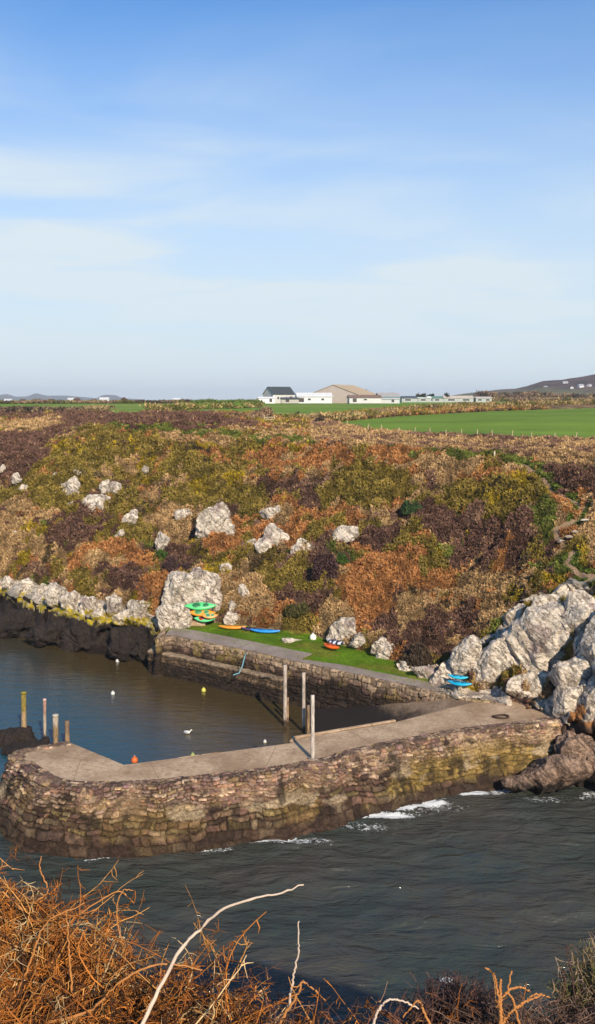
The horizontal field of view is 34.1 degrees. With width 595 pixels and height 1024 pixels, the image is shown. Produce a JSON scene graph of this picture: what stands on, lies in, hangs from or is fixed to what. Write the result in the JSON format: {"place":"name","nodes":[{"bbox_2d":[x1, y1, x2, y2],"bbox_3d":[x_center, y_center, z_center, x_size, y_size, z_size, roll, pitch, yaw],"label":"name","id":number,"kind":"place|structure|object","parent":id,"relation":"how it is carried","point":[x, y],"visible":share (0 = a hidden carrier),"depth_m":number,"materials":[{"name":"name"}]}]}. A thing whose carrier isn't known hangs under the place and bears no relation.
{"place":"outdoors","nodes":[
{"label":"outdoors","id":0,"kind":"place"},
{"bbox_2d":[0,393,139,399],"bbox_3d":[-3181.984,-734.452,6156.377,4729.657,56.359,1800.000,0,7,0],"label":"blue hills","id":1,"kind":"structure","parent":0,"point":[41,396],"depth_m":5602.62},
{"bbox_2d":[0,915,196,1023],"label":"cliff","id":2,"kind":"structure","parent":0,"point":[123,1009],"depth_m":4.73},
{"bbox_2d":[6,903,84,1016],"bbox_3d":[-1.202,2.133,4.577,0.408,0.611,0.013,0,7,0],"label":"dead stalk","id":3,"kind":"object","parent":2,"relation":"on","point":[27,970],"visible":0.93,"depth_m":4.57,"materials":[{"name":"orange plant"}]},
{"bbox_2d":[116,889,132,978],"bbox_3d":[-0.867,2.202,4.886,0.089,0.642,0.012,0,7,0],"label":"dead stalk","id":4,"kind":"object","parent":2,"relation":"on","point":[118,919],"visible":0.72,"depth_m":4.87,"materials":[{"name":"orange plant"}]},
{"bbox_2d":[288,921,299,1006],"bbox_3d":[-0.016,2.089,4.471,0.056,0.430,0.013,0,7,0],"label":"dead stalk","id":5,"kind":"object","parent":2,"relation":"on","point":[292,984],"visible":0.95,"depth_m":4.47,"materials":[{"name":"beige plant"}]},
{"bbox_2d":[0,845,590,1023],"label":"dead bracken","id":6,"kind":"object","parent":2,"relation":"on","point":[41,996],"visible":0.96,"depth_m":4.69,"materials":[{"name":"plant"}]},
{"bbox_2d":[2,891,133,936],"bbox_3d":[-1.224,2.147,5.182,0.702,0.259,0.012,0,7,0],"label":"dead stalk","id":7,"kind":"object","parent":6,"relation":"on","point":[15,903],"visible":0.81,"depth_m":5.17,"materials":[{"name":"orange plant"}]},
{"bbox_2d":[65,912,74,1001],"bbox_3d":[-1.072,2.096,4.572,0.035,0.449,0.013,0,7,0],"label":"dead stalk","id":8,"kind":"object","parent":6,"relation":"on","point":[70,973],"visible":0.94,"depth_m":4.57,"materials":[{"name":"orange plant"}]},
{"bbox_2d":[48,963,201,1023],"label":"dead stalk","id":9,"kind":"object","parent":6,"relation":"on","point":[108,993],"visible":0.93,"depth_m":4.37,"materials":[{"name":"orange plant"}]},
{"bbox_2d":[141,884,303,1023],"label":"bare branch","id":10,"kind":"object","parent":6,"relation":"on","point":[161,984],"visible":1,"depth_m":4.30,"materials":[{"name":"beige plant"}]},
{"bbox_2d":[279,981,325,1023],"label":"dead stalk","id":11,"kind":"object","parent":6,"relation":"on","point":[292,1003],"visible":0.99,"depth_m":4.11,"materials":[{"name":"orange plant"}]},
{"bbox_2d":[372,998,418,1023],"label":"dead stalk","id":12,"kind":"object","parent":6,"relation":"on","point":[380,1007],"visible":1,"depth_m":4.12,"materials":[{"name":"beige plant"}]},
{"bbox_2d":[402,999,430,1023],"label":"dead stalk","id":13,"kind":"object","parent":6,"relation":"on","point":[423,1011],"visible":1,"depth_m":4.12,"materials":[{"name":"orange plant"}]},
{"bbox_2d":[385,966,523,1023],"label":"heather bush","id":14,"kind":"object","parent":2,"relation":"on","point":[447,997],"visible":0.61,"depth_m":4.63,"materials":[{"name":"plant"}]},
{"bbox_2d":[409,983,594,1023],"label":"heather bush","id":15,"kind":"object","parent":2,"relation":"on","point":[547,1020],"visible":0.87,"depth_m":4.39,"materials":[{"name":"plant"}]},
{"bbox_2d":[484,967,549,1023],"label":"forked stalk","id":16,"kind":"object","parent":2,"relation":"on","point":[500,1000],"visible":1,"depth_m":4.17,"materials":[{"name":"orange plant"}]},
{"bbox_2d":[542,935,594,1023],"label":"gorse bush","id":17,"kind":"object","parent":2,"relation":"on","point":[585,983],"visible":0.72,"depth_m":4.69,"materials":[{"name":"plant"}]},
{"bbox_2d":[0,637,594,1023],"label":"sea","id":18,"kind":"structure","parent":0,"point":[500,884],"depth_m":49.05,"materials":[{"name":"liquid"}]},
{"bbox_2d":[0,726,38,748],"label":"rock","id":19,"kind":"object","parent":18,"relation":"in","point":[15,734],"visible":0.59,"depth_m":67.66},
{"bbox_2d":[20,691,26,726],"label":"mooring post","id":20,"kind":"object","parent":18,"relation":"in","point":[23,710],"visible":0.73,"depth_m":68.19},
{"bbox_2d":[1,736,51,754],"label":"rock","id":21,"kind":"object","parent":18,"relation":"in","point":[9,748],"visible":0.41,"depth_m":66.42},
{"bbox_2d":[43,698,46,736],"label":"mooring post","id":22,"kind":"object","parent":18,"relation":"in","point":[44,717],"visible":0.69,"depth_m":67.23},
{"bbox_2d":[52,714,58,743],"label":"mooring post","id":23,"kind":"object","parent":18,"relation":"in","point":[55,729],"visible":0.65,"depth_m":66.64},
{"bbox_2d":[65,720,69,741],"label":"mooring post","id":24,"kind":"object","parent":18,"relation":"in","point":[67,733],"visible":0.44,"depth_m":66.39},
{"bbox_2d":[283,664,286,726],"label":"harbour pole","id":25,"kind":"object","parent":18,"relation":"in","point":[284,695],"visible":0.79,"depth_m":71.36,"materials":[{"name":"paint"}]},
{"bbox_2d":[302,672,304,732],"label":"harbour pole","id":26,"kind":"object","parent":18,"relation":"in","point":[303,702],"visible":0.8,"depth_m":70.03,"materials":[{"name":"paint"}]},
{"bbox_2d":[500,773,536,791],"bbox_3d":[13.599,16.507,59.215,2.337,1.094,1.452,0,7,0],"label":"sea rock","id":27,"kind":"object","parent":18,"relation":"in","point":[522,782],"visible":0.96,"depth_m":58.90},
{"bbox_2d":[521,754,593,793],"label":"sea rock","id":28,"kind":"object","parent":18,"relation":"in","point":[553,773],"visible":0.94,"depth_m":58.91,"materials":[{"name":"stone"}]},
{"bbox_2d":[561,733,594,787],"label":"sea rock","id":29,"kind":"object","parent":18,"relation":"in","point":[577,745],"visible":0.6,"depth_m":60.19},
{"bbox_2d":[587,741,594,784],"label":"sea rock","id":30,"kind":"object","parent":18,"relation":"in","point":[591,756],"visible":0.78,"depth_m":59.88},
{"bbox_2d":[0,400,594,789],"bbox_3d":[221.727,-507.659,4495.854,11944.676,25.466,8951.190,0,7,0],"label":"land","id":31,"kind":"structure","parent":0,"point":[559,420],"depth_m":97.58,"materials":[{"name":"plant"}]},
{"bbox_2d":[1,575,14,588],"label":"rock","id":32,"kind":"object","parent":31,"relation":"on","point":[7,582],"visible":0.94,"depth_m":104.63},
{"bbox_2d":[12,472,21,484],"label":"rock","id":33,"kind":"object","parent":31,"relation":"on","point":[16,479],"visible":1,"depth_m":122.71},
{"bbox_2d":[0,608,36,639],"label":"tidal rock","id":34,"kind":"object","parent":31,"relation":"on","point":[16,623],"visible":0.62,"depth_m":98.14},
{"bbox_2d":[21,578,34,587],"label":"rock","id":35,"kind":"object","parent":31,"relation":"on","point":[28,583],"visible":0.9,"depth_m":103.35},
{"bbox_2d":[22,614,67,647],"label":"tidal rock","id":36,"kind":"object","parent":31,"relation":"on","point":[48,632],"visible":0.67,"depth_m":94.06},
{"bbox_2d":[44,582,67,607],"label":"rock","id":37,"kind":"object","parent":31,"relation":"on","point":[54,591],"visible":0.84,"depth_m":96.80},
{"bbox_2d":[0,404,119,412],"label":"hedge","id":38,"kind":"object","parent":31,"relation":"on","point":[36,409],"visible":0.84,"depth_m":187.85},
{"bbox_2d":[58,590,79,612],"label":"rock","id":39,"kind":"object","parent":31,"relation":"on","point":[69,602],"visible":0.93,"depth_m":95.41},
{"bbox_2d":[60,476,80,496],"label":"rock","id":40,"kind":"object","parent":31,"relation":"on","point":[72,485],"visible":0.73,"depth_m":116.35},
{"bbox_2d":[60,619,104,651],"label":"tidal rock","id":41,"kind":"object","parent":31,"relation":"on","point":[74,633],"visible":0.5,"depth_m":92.84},
{"bbox_2d":[78,596,96,614],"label":"rock","id":42,"kind":"object","parent":31,"relation":"on","point":[87,605],"visible":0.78,"depth_m":94.03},
{"bbox_2d":[68,494,110,511],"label":"rock","id":43,"kind":"object","parent":31,"relation":"on","point":[95,500],"visible":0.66,"depth_m":112.56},
{"bbox_2d":[90,608,104,620],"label":"rock","id":44,"kind":"object","parent":31,"relation":"on","point":[97,614],"visible":0.99,"depth_m":92.38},
{"bbox_2d":[98,479,121,493],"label":"rock","id":45,"kind":"object","parent":31,"relation":"on","point":[107,486],"visible":0.57,"depth_m":115.55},
{"bbox_2d":[105,593,121,616],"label":"rock","id":46,"kind":"object","parent":31,"relation":"on","point":[113,603],"visible":0.81,"depth_m":92.71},
{"bbox_2d":[111,609,131,626],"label":"rock","id":47,"kind":"object","parent":31,"relation":"on","point":[119,619],"visible":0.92,"depth_m":91.20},
{"bbox_2d":[107,626,143,661],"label":"tidal rock","id":48,"kind":"object","parent":31,"relation":"on","point":[122,640],"visible":0.77,"depth_m":89.66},
{"bbox_2d":[0,398,250,403],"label":"hedge","id":49,"kind":"object","parent":31,"relation":"on","point":[43,401],"visible":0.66,"depth_m":359.38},
{"bbox_2d":[121,509,137,524],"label":"rock","id":50,"kind":"object","parent":31,"relation":"on","point":[131,516],"visible":0.75,"depth_m":109.31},
{"bbox_2d":[127,599,150,626],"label":"rock","id":51,"kind":"object","parent":31,"relation":"on","point":[136,609],"visible":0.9,"depth_m":91.22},
{"bbox_2d":[134,632,149,661],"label":"tidal rock","id":52,"kind":"object","parent":31,"relation":"on","point":[141,648],"visible":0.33,"depth_m":89.08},
{"bbox_2d":[152,542,167,560],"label":"bush","id":53,"kind":"object","parent":31,"relation":"on","point":[161,553],"visible":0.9,"depth_m":101.64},
{"bbox_2d":[154,531,169,550],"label":"rock","id":54,"kind":"object","parent":31,"relation":"on","point":[161,539],"visible":0.79,"depth_m":102.61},
{"bbox_2d":[155,602,192,628],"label":"rock","id":55,"kind":"object","parent":31,"relation":"on","point":[176,615],"visible":0.69,"depth_m":88.19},
{"bbox_2d":[161,553,191,571],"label":"bush","id":56,"kind":"object","parent":31,"relation":"on","point":[169,564],"visible":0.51,"depth_m":97.04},
{"bbox_2d":[174,509,191,519],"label":"rock","id":57,"kind":"object","parent":31,"relation":"on","point":[179,513],"visible":0.84,"depth_m":108.75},
{"bbox_2d":[161,567,222,619],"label":"buttress rock","id":58,"kind":"object","parent":31,"relation":"on","point":[196,584],"visible":0.56,"depth_m":90.47,"materials":[{"name":"stone"}]},
{"bbox_2d":[140,401,265,410],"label":"hedge","id":59,"kind":"object","parent":31,"relation":"on","point":[183,406],"visible":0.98,"depth_m":216.65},
{"bbox_2d":[195,502,234,539],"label":"rock","id":60,"kind":"object","parent":31,"relation":"on","point":[216,518],"visible":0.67,"depth_m":102.11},
{"bbox_2d":[191,397,262,403],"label":"hedge","id":61,"kind":"object","parent":31,"relation":"on","point":[209,400],"visible":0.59,"depth_m":343.62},
{"bbox_2d":[223,611,239,624],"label":"rock","id":62,"kind":"object","parent":31,"relation":"on","point":[230,617],"visible":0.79,"depth_m":89.51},
{"bbox_2d":[238,583,250,599],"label":"rock","id":63,"kind":"object","parent":31,"relation":"on","point":[242,589],"visible":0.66,"depth_m":91.91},
{"bbox_2d":[247,399,273,418],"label":"bush","id":64,"kind":"object","parent":31,"relation":"on","point":[266,411],"visible":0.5,"depth_m":157.76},
{"bbox_2d":[258,505,280,519],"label":"rock","id":65,"kind":"object","parent":31,"relation":"on","point":[268,513],"visible":0.63,"depth_m":103.69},
{"bbox_2d":[254,523,289,553],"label":"rock","id":66,"kind":"object","parent":31,"relation":"on","point":[273,534],"visible":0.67,"depth_m":98.26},
{"bbox_2d":[262,387,295,402],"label":"farmhouse","id":67,"kind":"object","parent":31,"relation":"on","point":[277,393],"visible":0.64,"depth_m":366.72,"materials":[{"name":"white"}]},
{"bbox_2d":[0,702,563,859],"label":"pier","id":68,"kind":"structure","parent":31,"relation":"on","point":[65,799],"depth_m":54.88,"materials":[{"name":"stone"}]},
{"bbox_2d":[307,695,317,760],"bbox_3d":[0.876,12.471,55.924,0.500,3.937,0.500,-2,7,-17],"label":"pier pole","id":69,"kind":"object","parent":68,"relation":"on","point":[312,757],"visible":1,"depth_m":55.87,"materials":[{"name":"metal"}]},
{"bbox_2d":[280,397,298,402],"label":"shed","id":70,"kind":"structure","parent":31,"relation":"on","point":[289,399],"depth_m":359.24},
{"bbox_2d":[0,404,594,694],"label":"heath vegetation","id":71,"kind":"object","parent":31,"relation":"on","point":[34,435],"visible":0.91,"depth_m":102.66,"materials":[{"name":"plant"}]},
{"bbox_2d":[284,594,310,617],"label":"bush","id":72,"kind":"object","parent":31,"relation":"on","point":[294,610],"visible":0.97,"depth_m":86.89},
{"bbox_2d":[290,537,315,553],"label":"rock","id":73,"kind":"object","parent":31,"relation":"on","point":[298,544],"visible":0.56,"depth_m":95.49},
{"bbox_2d":[295,393,332,402],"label":"shed","id":74,"kind":"structure","parent":31,"relation":"on","point":[315,397],"depth_m":361.27,"materials":[{"name":"white paint"}]},
{"bbox_2d":[147,628,497,708],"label":"quay","id":75,"kind":"structure","parent":31,"relation":"on","point":[207,659],"depth_m":78.18,"materials":[{"name":"stone"}]},
{"bbox_2d":[170,623,489,693],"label":"quay grass","id":76,"kind":"structure","parent":75,"relation":"on","point":[475,683],"depth_m":78.67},
{"bbox_2d":[251,628,279,632],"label":"kayak","id":77,"kind":"object","parent":76,"relation":"on","point":[260,630],"visible":1,"depth_m":86.11,"materials":[{"name":"plastic"}]},
{"bbox_2d":[311,534,338,579],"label":"bush","id":78,"kind":"object","parent":31,"relation":"on","point":[327,562],"visible":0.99,"depth_m":88.48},
{"bbox_2d":[326,617,355,642],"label":"rock","id":79,"kind":"object","parent":31,"relation":"on","point":[341,628],"visible":0.72,"depth_m":82.17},
{"bbox_2d":[335,545,349,567],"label":"bush","id":80,"kind":"object","parent":31,"relation":"on","point":[341,557],"visible":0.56,"depth_m":91.20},
{"bbox_2d":[313,385,375,402],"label":"barn","id":81,"kind":"structure","parent":31,"relation":"on","point":[340,393],"depth_m":373.61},
{"bbox_2d":[332,525,358,543],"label":"rock","id":82,"kind":"object","parent":31,"relation":"on","point":[348,534],"visible":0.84,"depth_m":95.33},
{"bbox_2d":[348,632,367,648],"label":"rock","id":83,"kind":"object","parent":31,"relation":"on","point":[358,640],"visible":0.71,"depth_m":80.39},
{"bbox_2d":[347,395,381,402],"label":"shed","id":84,"kind":"structure","parent":31,"relation":"on","point":[363,398],"depth_m":360.77,"materials":[{"name":"white paint"}]},
{"bbox_2d":[370,637,394,659],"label":"rock","id":85,"kind":"object","parent":31,"relation":"on","point":[381,647],"visible":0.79,"depth_m":78.00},
{"bbox_2d":[376,392,400,397],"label":"shed","id":86,"kind":"structure","parent":31,"relation":"on","point":[390,394],"depth_m":371.25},
{"bbox_2d":[381,398,399,402],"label":"shed","id":87,"kind":"structure","parent":31,"relation":"on","point":[390,400],"depth_m":364.14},
{"bbox_2d":[397,661,412,670],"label":"rock","id":88,"kind":"object","parent":31,"relation":"on","point":[401,665],"visible":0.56,"depth_m":74.56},
{"bbox_2d":[401,496,422,513],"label":"bush","id":89,"kind":"object","parent":31,"relation":"on","point":[407,507],"visible":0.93,"depth_m":96.93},
{"bbox_2d":[400,396,425,401],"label":"shed","id":90,"kind":"object","parent":31,"relation":"on","point":[408,398],"visible":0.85,"depth_m":426.19,"materials":[{"name":"white paint"}]},
{"bbox_2d":[398,623,435,668],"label":"bush","id":91,"kind":"object","parent":31,"relation":"on","point":[417,656],"visible":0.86,"depth_m":74.50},
{"bbox_2d":[249,396,594,401],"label":"hedge","id":92,"kind":"object","parent":31,"relation":"on","point":[511,398],"visible":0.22,"depth_m":510.34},
{"bbox_2d":[412,664,438,678],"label":"rock","id":93,"kind":"object","parent":31,"relation":"on","point":[426,672],"visible":0.5,"depth_m":72.17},
{"bbox_2d":[279,398,594,421],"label":"hedge","id":94,"kind":"object","parent":31,"relation":"on","point":[339,415],"visible":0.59,"depth_m":237.54,"materials":[{"name":"plant"}]},
{"bbox_2d":[429,662,454,683],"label":"crag rock","id":95,"kind":"object","parent":31,"relation":"on","point":[440,675],"visible":0.5,"depth_m":71.05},
{"bbox_2d":[443,396,473,401],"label":"shed","id":96,"kind":"object","parent":31,"relation":"on","point":[458,398],"visible":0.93,"depth_m":426.24,"materials":[{"name":"white paint"}]},
{"bbox_2d":[448,680,471,685],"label":"kayak","id":97,"kind":"object","parent":31,"relation":"on","point":[459,683],"visible":1,"depth_m":68.06,"materials":[{"name":"plastic"}]},
{"bbox_2d":[448,635,481,680],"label":"crag rock","id":98,"kind":"object","parent":31,"relation":"on","point":[465,652],"visible":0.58,"depth_m":70.40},
{"bbox_2d":[347,420,593,439],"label":"fence","id":99,"kind":"object","parent":31,"relation":"on","point":[576,435],"visible":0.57,"depth_m":131.45,"materials":[{"name":"brown wood"}]},
{"bbox_2d":[463,651,497,687],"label":"crag rock","id":100,"kind":"object","parent":31,"relation":"on","point":[488,676],"visible":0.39,"depth_m":69.47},
{"bbox_2d":[477,636,521,677],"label":"crag rock","id":101,"kind":"object","parent":31,"relation":"on","point":[498,655],"visible":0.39,"depth_m":69.19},
{"bbox_2d":[501,603,525,626],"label":"crag rock","id":102,"kind":"object","parent":31,"relation":"on","point":[512,614],"visible":0.35,"depth_m":74.19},
{"bbox_2d":[505,670,548,701],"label":"crag rock","id":103,"kind":"object","parent":31,"relation":"on","point":[536,680],"visible":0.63,"depth_m":66.06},
{"bbox_2d":[473,390,594,400],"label":"hedge","id":104,"kind":"object","parent":31,"relation":"on","point":[522,394],"visible":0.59,"depth_m":570.38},
{"bbox_2d":[500,602,573,671],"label":"crag rock","id":105,"kind":"object","parent":31,"relation":"on","point":[534,643],"visible":0.45,"depth_m":68.11,"materials":[{"name":"stone"}]},
{"bbox_2d":[531,594,561,605],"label":"crag rock","id":106,"kind":"object","parent":31,"relation":"on","point":[543,599],"visible":0.2,"depth_m":71.44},
{"bbox_2d":[554,731,576,753],"bbox_3d":[17.276,14.794,61.445,2.072,1.829,1.504,-4,8,-33],"label":"sea rock","id":107,"kind":"object","parent":31,"relation":"on","point":[560,740],"visible":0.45,"depth_m":61.29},
{"bbox_2d":[552,684,581,718],"bbox_3d":[17.599,12.405,63.044,1.928,2.475,1.697,0,7,0],"label":"crag rock","id":108,"kind":"object","parent":31,"relation":"on","point":[565,699],"visible":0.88,"depth_m":62.47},
{"bbox_2d":[548,656,592,686],"bbox_3d":[18.857,10.951,64.863,3.940,3.348,3.309,0,7,0],"label":"crag rock","id":109,"kind":"object","parent":31,"relation":"on","point":[574,671],"visible":0.63,"depth_m":63.56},
{"bbox_2d":[553,590,594,635],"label":"crag rock","id":110,"kind":"object","parent":31,"relation":"on","point":[579,606],"visible":0.66,"depth_m":67.38,"materials":[{"name":"stone"}]},
{"bbox_2d":[578,615,594,673],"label":"crag rock","id":111,"kind":"object","parent":31,"relation":"on","point":[586,646],"visible":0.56,"depth_m":63.98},
{"bbox_2d":[581,682,594,712],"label":"crag rock","id":112,"kind":"object","parent":31,"relation":"on","point":[588,698],"visible":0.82,"depth_m":61.47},
{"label":"kayak rack","id":113,"kind":"object","parent":31,"relation":"on","visible":0},
{"bbox_2d":[184,602,216,609],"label":"kayak","id":114,"kind":"object","parent":113,"relation":"on","point":[200,606],"visible":1,"depth_m":88.97,"materials":[{"name":"plastic"}]},
{"bbox_2d":[194,616,214,621],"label":"kayak","id":115,"kind":"object","parent":113,"relation":"on","point":[201,618],"visible":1,"depth_m":88.74,"materials":[{"name":"plastic"}]},
{"bbox_2d":[190,610,215,615],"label":"kayak","id":116,"kind":"object","parent":115,"relation":"on","point":[198,612],"visible":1,"depth_m":88.89,"materials":[{"name":"plastic"}]},
{"bbox_2d":[0,0,594,399],"label":"sky","id":117,"kind":"structure","parent":0,"point":[200,199],"materials":[{"name":"blue"}]},
{"bbox_2d":[310,699,474,735],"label":"slipway","id":118,"kind":"structure","parent":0,"point":[326,719],"depth_m":70.41,"materials":[{"name":"concrete"}]},
{"bbox_2d":[451,374,594,396],"bbox_3d":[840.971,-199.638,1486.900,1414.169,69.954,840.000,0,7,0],"label":"hill","id":119,"kind":"structure","parent":0,"point":[557,386],"depth_m":1259.49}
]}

